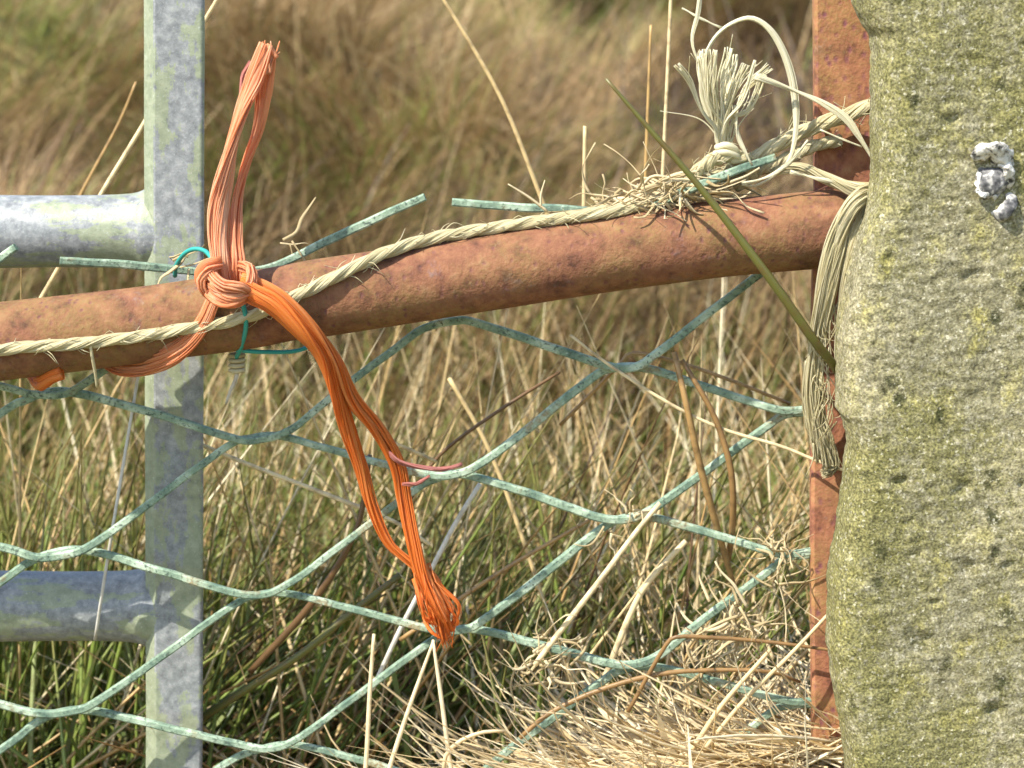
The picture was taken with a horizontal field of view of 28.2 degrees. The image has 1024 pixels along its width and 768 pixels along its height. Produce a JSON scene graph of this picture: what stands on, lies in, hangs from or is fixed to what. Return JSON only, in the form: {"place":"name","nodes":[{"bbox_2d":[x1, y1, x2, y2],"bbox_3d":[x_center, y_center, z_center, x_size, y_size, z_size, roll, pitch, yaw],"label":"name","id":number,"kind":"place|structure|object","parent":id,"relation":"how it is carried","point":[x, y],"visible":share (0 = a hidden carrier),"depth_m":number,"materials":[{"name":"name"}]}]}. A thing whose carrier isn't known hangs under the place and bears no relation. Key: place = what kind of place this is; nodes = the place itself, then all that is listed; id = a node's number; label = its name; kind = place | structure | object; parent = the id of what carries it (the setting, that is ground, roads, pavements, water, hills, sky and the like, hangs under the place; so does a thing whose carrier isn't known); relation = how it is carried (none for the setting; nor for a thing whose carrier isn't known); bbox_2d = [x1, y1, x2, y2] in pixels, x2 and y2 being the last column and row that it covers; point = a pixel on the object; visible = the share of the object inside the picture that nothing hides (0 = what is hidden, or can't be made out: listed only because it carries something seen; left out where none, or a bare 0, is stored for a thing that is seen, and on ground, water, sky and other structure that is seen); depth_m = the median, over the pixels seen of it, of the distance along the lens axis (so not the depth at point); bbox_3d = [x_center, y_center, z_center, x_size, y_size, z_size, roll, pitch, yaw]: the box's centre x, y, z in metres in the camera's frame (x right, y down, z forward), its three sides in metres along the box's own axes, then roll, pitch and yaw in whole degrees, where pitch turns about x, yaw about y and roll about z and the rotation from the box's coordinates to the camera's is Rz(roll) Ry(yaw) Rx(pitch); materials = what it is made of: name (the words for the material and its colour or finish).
{"place":"outdoors","nodes":[
{"label":"outdoors","id":0,"kind":"place"},
{"bbox_2d":[0,0,812,764],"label":"ground","id":1,"kind":"structure","parent":0,"point":[22,80],"depth_m":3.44,"materials":[{"name":"plant"}]},
{"bbox_2d":[0,0,204,767],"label":"galvanised gate","id":2,"kind":"structure","parent":1,"relation":"on","point":[159,218],"depth_m":1.05,"materials":[{"name":"metal"}]},
{"bbox_2d":[39,0,218,297],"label":"grass stem","id":3,"kind":"object","parent":1,"relation":"on","point":[111,177],"visible":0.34,"depth_m":1.10,"materials":[{"name":"plant"}]},
{"bbox_2d":[203,573,401,721],"bbox_3d":[-0.129,0.153,1.108,0.137,0.104,0.017,1,11,4],"label":"rush stem","id":4,"kind":"object","parent":1,"relation":"on","point":[284,665],"visible":0.81,"depth_m":1.10,"materials":[{"name":"plant"}]},
{"bbox_2d":[248,454,371,673],"bbox_3d":[-0.108,0.097,1.077,0.073,0.126,0.005,3,11,16],"label":"grass stem","id":5,"kind":"object","parent":1,"relation":"on","point":[290,628],"visible":0.84,"depth_m":1.08,"materials":[{"name":"plant"}]},
{"bbox_2d":[203,443,430,545],"bbox_3d":[-0.107,0.058,1.081,0.127,0.059,0.002,0,11,0],"label":"grass stem","id":6,"kind":"object","parent":1,"relation":"on","point":[299,484],"visible":0.81,"depth_m":1.08,"materials":[{"name":"plant"}]},
{"bbox_2d":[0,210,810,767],"bbox_3d":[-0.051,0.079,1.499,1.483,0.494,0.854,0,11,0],"label":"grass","id":7,"kind":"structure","parent":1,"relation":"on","point":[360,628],"depth_m":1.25,"materials":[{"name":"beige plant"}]},
{"bbox_2d":[0,184,810,767],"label":"dry grass","id":8,"kind":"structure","parent":1,"relation":"on","point":[482,600],"depth_m":1.36,"materials":[{"name":"plant"}]},
{"bbox_2d":[79,82,136,194],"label":"grass stem","id":9,"kind":"object","parent":8,"relation":"on","point":[105,147],"visible":0.68,"depth_m":1.24,"materials":[{"name":"plant"}]},
{"bbox_2d":[0,203,810,767],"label":"grass leaves","id":10,"kind":"object","parent":1,"relation":"on","point":[122,737],"visible":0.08,"depth_m":1.30,"materials":[{"name":"green plant"}]},
{"bbox_2d":[0,111,810,550],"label":"bank grass","id":11,"kind":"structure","parent":1,"relation":"on","point":[508,311],"depth_m":2.14,"materials":[{"name":"beige plant"}]},
{"bbox_2d":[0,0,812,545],"bbox_3d":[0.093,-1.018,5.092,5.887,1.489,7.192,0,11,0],"label":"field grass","id":12,"kind":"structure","parent":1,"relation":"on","point":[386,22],"depth_m":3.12,"materials":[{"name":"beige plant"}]},
{"bbox_2d":[3,283,809,767],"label":"brown stems","id":13,"kind":"object","parent":1,"relation":"on","point":[407,673],"visible":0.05,"depth_m":1.26,"materials":[{"name":"brown plant"}]},
{"bbox_2d":[412,371,560,498],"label":"grass stem","id":14,"kind":"object","parent":1,"relation":"on","point":[464,434],"visible":0.83,"depth_m":1.08,"materials":[{"name":"brown plant"}]},
{"bbox_2d":[399,519,590,641],"bbox_3d":[-0.009,0.105,1.090,0.103,0.068,0.002,0,11,0],"label":"grass stem","id":15,"kind":"object","parent":1,"relation":"on","point":[494,576],"visible":0.8,"depth_m":1.09,"materials":[{"name":"beige plant"}]},
{"bbox_2d":[225,529,843,767],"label":"straw heap","id":16,"kind":"object","parent":1,"relation":"on","point":[726,733],"visible":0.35,"depth_m":1.07,"materials":[{"name":"beige plant"}]},
{"bbox_2d":[363,634,375,767],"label":"grass stem","id":17,"kind":"object","parent":16,"relation":"on","point":[368,723],"visible":0.99,"depth_m":1.05,"materials":[{"name":"plant"}]},
{"bbox_2d":[387,640,434,767],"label":"grass stem","id":18,"kind":"object","parent":16,"relation":"on","point":[399,737],"visible":0.99,"depth_m":1.05,"materials":[{"name":"plant"}]},
{"bbox_2d":[372,483,481,690],"bbox_3d":[-0.046,0.108,1.073,0.061,0.117,0.006,2,11,10],"label":"grass stem","id":19,"kind":"object","parent":16,"relation":"on","point":[433,565],"visible":0.69,"depth_m":1.07,"materials":[{"name":"grey plant"}]},
{"bbox_2d":[432,640,452,767],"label":"grass stem","id":20,"kind":"object","parent":16,"relation":"on","point":[443,715],"visible":0.97,"depth_m":1.05,"materials":[{"name":"plant"}]},
{"bbox_2d":[442,730,504,767],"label":"grass stem","id":21,"kind":"object","parent":16,"relation":"on","point":[459,742],"visible":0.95,"depth_m":1.05,"materials":[{"name":"plant"}]},
{"bbox_2d":[447,377,572,691],"bbox_3d":[0.001,0.088,1.138,0.072,0.187,0.002,0,11,0],"label":"grass stem","id":22,"kind":"object","parent":16,"relation":"on","point":[488,449],"visible":0.59,"depth_m":1.13,"materials":[{"name":"plant"}]},
{"bbox_2d":[494,607,596,712],"bbox_3d":[0.017,0.143,1.048,0.053,0.054,0.039,0,11,0],"label":"hay wisp","id":23,"kind":"object","parent":16,"relation":"on","point":[538,650],"visible":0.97,"depth_m":1.05,"materials":[{"name":"beige plant"}]},
{"bbox_2d":[533,502,661,665],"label":"grass stem","id":24,"kind":"object","parent":16,"relation":"on","point":[587,596],"visible":1,"depth_m":1.04,"materials":[{"name":"plant"}]},
{"bbox_2d":[603,539,687,685],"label":"grass stem","id":25,"kind":"object","parent":16,"relation":"on","point":[648,582],"visible":0.91,"depth_m":1.07,"materials":[{"name":"plant"}]},
{"bbox_2d":[518,668,800,738],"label":"grass stem","id":26,"kind":"object","parent":16,"relation":"on","point":[531,727],"visible":0.98,"depth_m":1.05,"materials":[{"name":"brown plant"}]},
{"bbox_2d":[678,649,770,764],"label":"grass stem","id":27,"kind":"object","parent":16,"relation":"on","point":[722,704],"visible":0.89,"depth_m":1.03,"materials":[{"name":"plant"}]},
{"bbox_2d":[626,634,827,712],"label":"grass stem","id":28,"kind":"object","parent":16,"relation":"on","point":[654,664],"visible":0.87,"depth_m":1.04,"materials":[{"name":"brown plant"}]},
{"bbox_2d":[702,615,825,752],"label":"grass stem","id":29,"kind":"object","parent":16,"relation":"on","point":[772,672],"visible":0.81,"depth_m":1.03,"materials":[{"name":"plant"}]},
{"bbox_2d":[582,126,586,205],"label":"grass stem","id":30,"kind":"object","parent":1,"relation":"on","point":[584,158],"visible":0.44,"depth_m":1.07,"materials":[{"name":"plant"}]},
{"bbox_2d":[328,599,841,767],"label":"flat straw","id":31,"kind":"object","parent":1,"relation":"on","point":[663,735],"visible":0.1,"depth_m":1.08,"materials":[{"name":"beige plant"}]},
{"bbox_2d":[644,25,651,185],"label":"grass stem","id":32,"kind":"object","parent":1,"relation":"on","point":[648,101],"visible":0.62,"depth_m":1.15,"materials":[{"name":"plant"}]},
{"bbox_2d":[661,0,672,174],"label":"grass stem","id":33,"kind":"object","parent":1,"relation":"on","point":[666,83],"visible":0.57,"depth_m":1.09,"materials":[{"name":"plant"}]},
{"bbox_2d":[500,618,843,767],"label":"loose straw","id":34,"kind":"object","parent":1,"relation":"on","point":[737,748],"visible":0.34,"depth_m":1.05,"materials":[{"name":"beige plant"}]},
{"bbox_2d":[825,0,1023,767],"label":"stone post","id":35,"kind":"object","parent":1,"relation":"on","point":[924,634],"visible":1,"depth_m":0.95,"materials":[{"name":"grey stone"}]},
{"bbox_2d":[0,0,869,767],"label":"rusty gate","id":36,"kind":"structure","parent":35,"relation":"attached to","point":[504,270],"depth_m":0.98,"materials":[{"name":"brown metal"}]},
{"bbox_2d":[173,247,306,404],"bbox_3d":[-0.133,-0.027,0.998,0.072,0.081,0.047,0,11,0],"label":"wire tie","id":37,"kind":"object","parent":36,"relation":"attached to","point":[237,361],"visible":0.86,"depth_m":1.00,"materials":[{"name":"teal plastic"}]},
{"bbox_2d":[27,40,462,651],"bbox_3d":[-0.137,-0.013,0.989,0.221,0.304,0.061,2,11,8],"label":"orange twine","id":38,"kind":"object","parent":36,"relation":"attached to","point":[227,278],"visible":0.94,"depth_m":0.98,"materials":[{"name":"orange plastic"}]},
{"bbox_2d":[0,154,811,767],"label":"wire mesh","id":39,"kind":"object","parent":36,"relation":"attached to","point":[242,596],"visible":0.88,"depth_m":1.04,"materials":[{"name":"teal metal"}]},
{"bbox_2d":[93,377,138,640],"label":"grass stem","id":40,"kind":"object","parent":39,"relation":"attached to","point":[114,515],"visible":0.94,"depth_m":1.05,"materials":[{"name":"plant"}]},
{"bbox_2d":[158,245,204,283],"bbox_3d":[-0.163,-0.053,1.005,0.034,0.033,0.021,8,13,35],"label":"hay wisp","id":41,"kind":"object","parent":39,"relation":"attached to","point":[175,267],"visible":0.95,"depth_m":1.00,"materials":[{"name":"beige plant"}]},
{"bbox_2d":[280,197,319,262],"bbox_3d":[-0.104,-0.069,1.016,0.024,0.048,0.018,0,11,0],"label":"hay wisp","id":42,"kind":"object","parent":39,"relation":"attached to","point":[294,233],"visible":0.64,"depth_m":1.01,"materials":[{"name":"beige plant"}]},
{"bbox_2d":[396,442,436,462],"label":"grass stem","id":43,"kind":"object","parent":39,"relation":"attached to","point":[415,452],"visible":0.77,"depth_m":1.06,"materials":[{"name":"plant"}]},
{"bbox_2d":[574,489,659,565],"bbox_3d":[0.054,0.072,1.039,0.043,0.042,0.017,1,11,8],"label":"hay wisp","id":44,"kind":"object","parent":39,"relation":"attached to","point":[641,512],"visible":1,"depth_m":1.04,"materials":[{"name":"beige plant"}]},
{"bbox_2d":[559,351,790,425],"bbox_3d":[0.084,0.003,1.046,0.119,0.041,0.010,0,11,0],"label":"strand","id":45,"kind":"object","parent":39,"relation":"attached to","point":[588,396],"visible":0.97,"depth_m":1.04},
{"bbox_2d":[671,351,735,589],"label":"grass stem","id":46,"kind":"object","parent":39,"relation":"attached to","point":[702,473],"visible":0.96,"depth_m":1.03,"materials":[{"name":"brown plant"}]},
{"bbox_2d":[569,334,841,470],"bbox_3d":[0.098,0.009,1.019,0.139,0.068,0.009,1,11,4],"label":"grass stem","id":47,"kind":"object","parent":39,"relation":"attached to","point":[681,409],"visible":0.98,"depth_m":1.02,"materials":[{"name":"plant"}]},
{"bbox_2d":[680,359,736,560],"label":"grass stem","id":48,"kind":"object","parent":39,"relation":"attached to","point":[729,464],"visible":1,"depth_m":1.02,"materials":[{"name":"beige plant"}]},
{"bbox_2d":[651,556,804,719],"bbox_3d":[0.114,0.131,1.058,0.076,0.082,0.044,3,11,13],"label":"hay wisp","id":49,"kind":"object","parent":39,"relation":"hanging from","point":[735,625],"visible":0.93,"depth_m":1.05,"materials":[{"name":"beige plant"}]},
{"bbox_2d":[735,518,824,639],"bbox_3d":[0.138,0.101,1.044,0.049,0.066,0.025,5,12,24],"label":"hay wisp","id":50,"kind":"object","parent":39,"relation":"attached to","point":[784,548],"visible":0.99,"depth_m":1.04,"materials":[{"name":"beige plant"}]},
{"bbox_2d":[0,0,869,478],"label":"sisal rope","id":51,"kind":"object","parent":36,"relation":"on","point":[840,236],"visible":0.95,"depth_m":0.98,"materials":[{"name":"beige fabric"}]},
{"bbox_2d":[508,141,763,220],"bbox_3d":[0.070,-0.098,0.987,0.144,0.043,0.065,0,11,0],"label":"hay tangle","id":52,"kind":"object","parent":36,"relation":"on","point":[669,184],"visible":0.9,"depth_m":0.98,"materials":[{"name":"beige plant"}]},
{"bbox_2d":[442,0,549,213],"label":"grass stem","id":53,"kind":"object","parent":52,"relation":"in","point":[505,108],"visible":0.84,"depth_m":1.11,"materials":[{"name":"plant"}]},
{"bbox_2d":[605,78,835,373],"bbox_3d":[0.103,-0.071,0.956,0.121,0.144,0.015,-3,11,-13],"label":"rush stem","id":54,"kind":"object","parent":36,"relation":"on","point":[823,352],"visible":0.98,"depth_m":0.95,"materials":[{"name":"green plant"}]}
]}

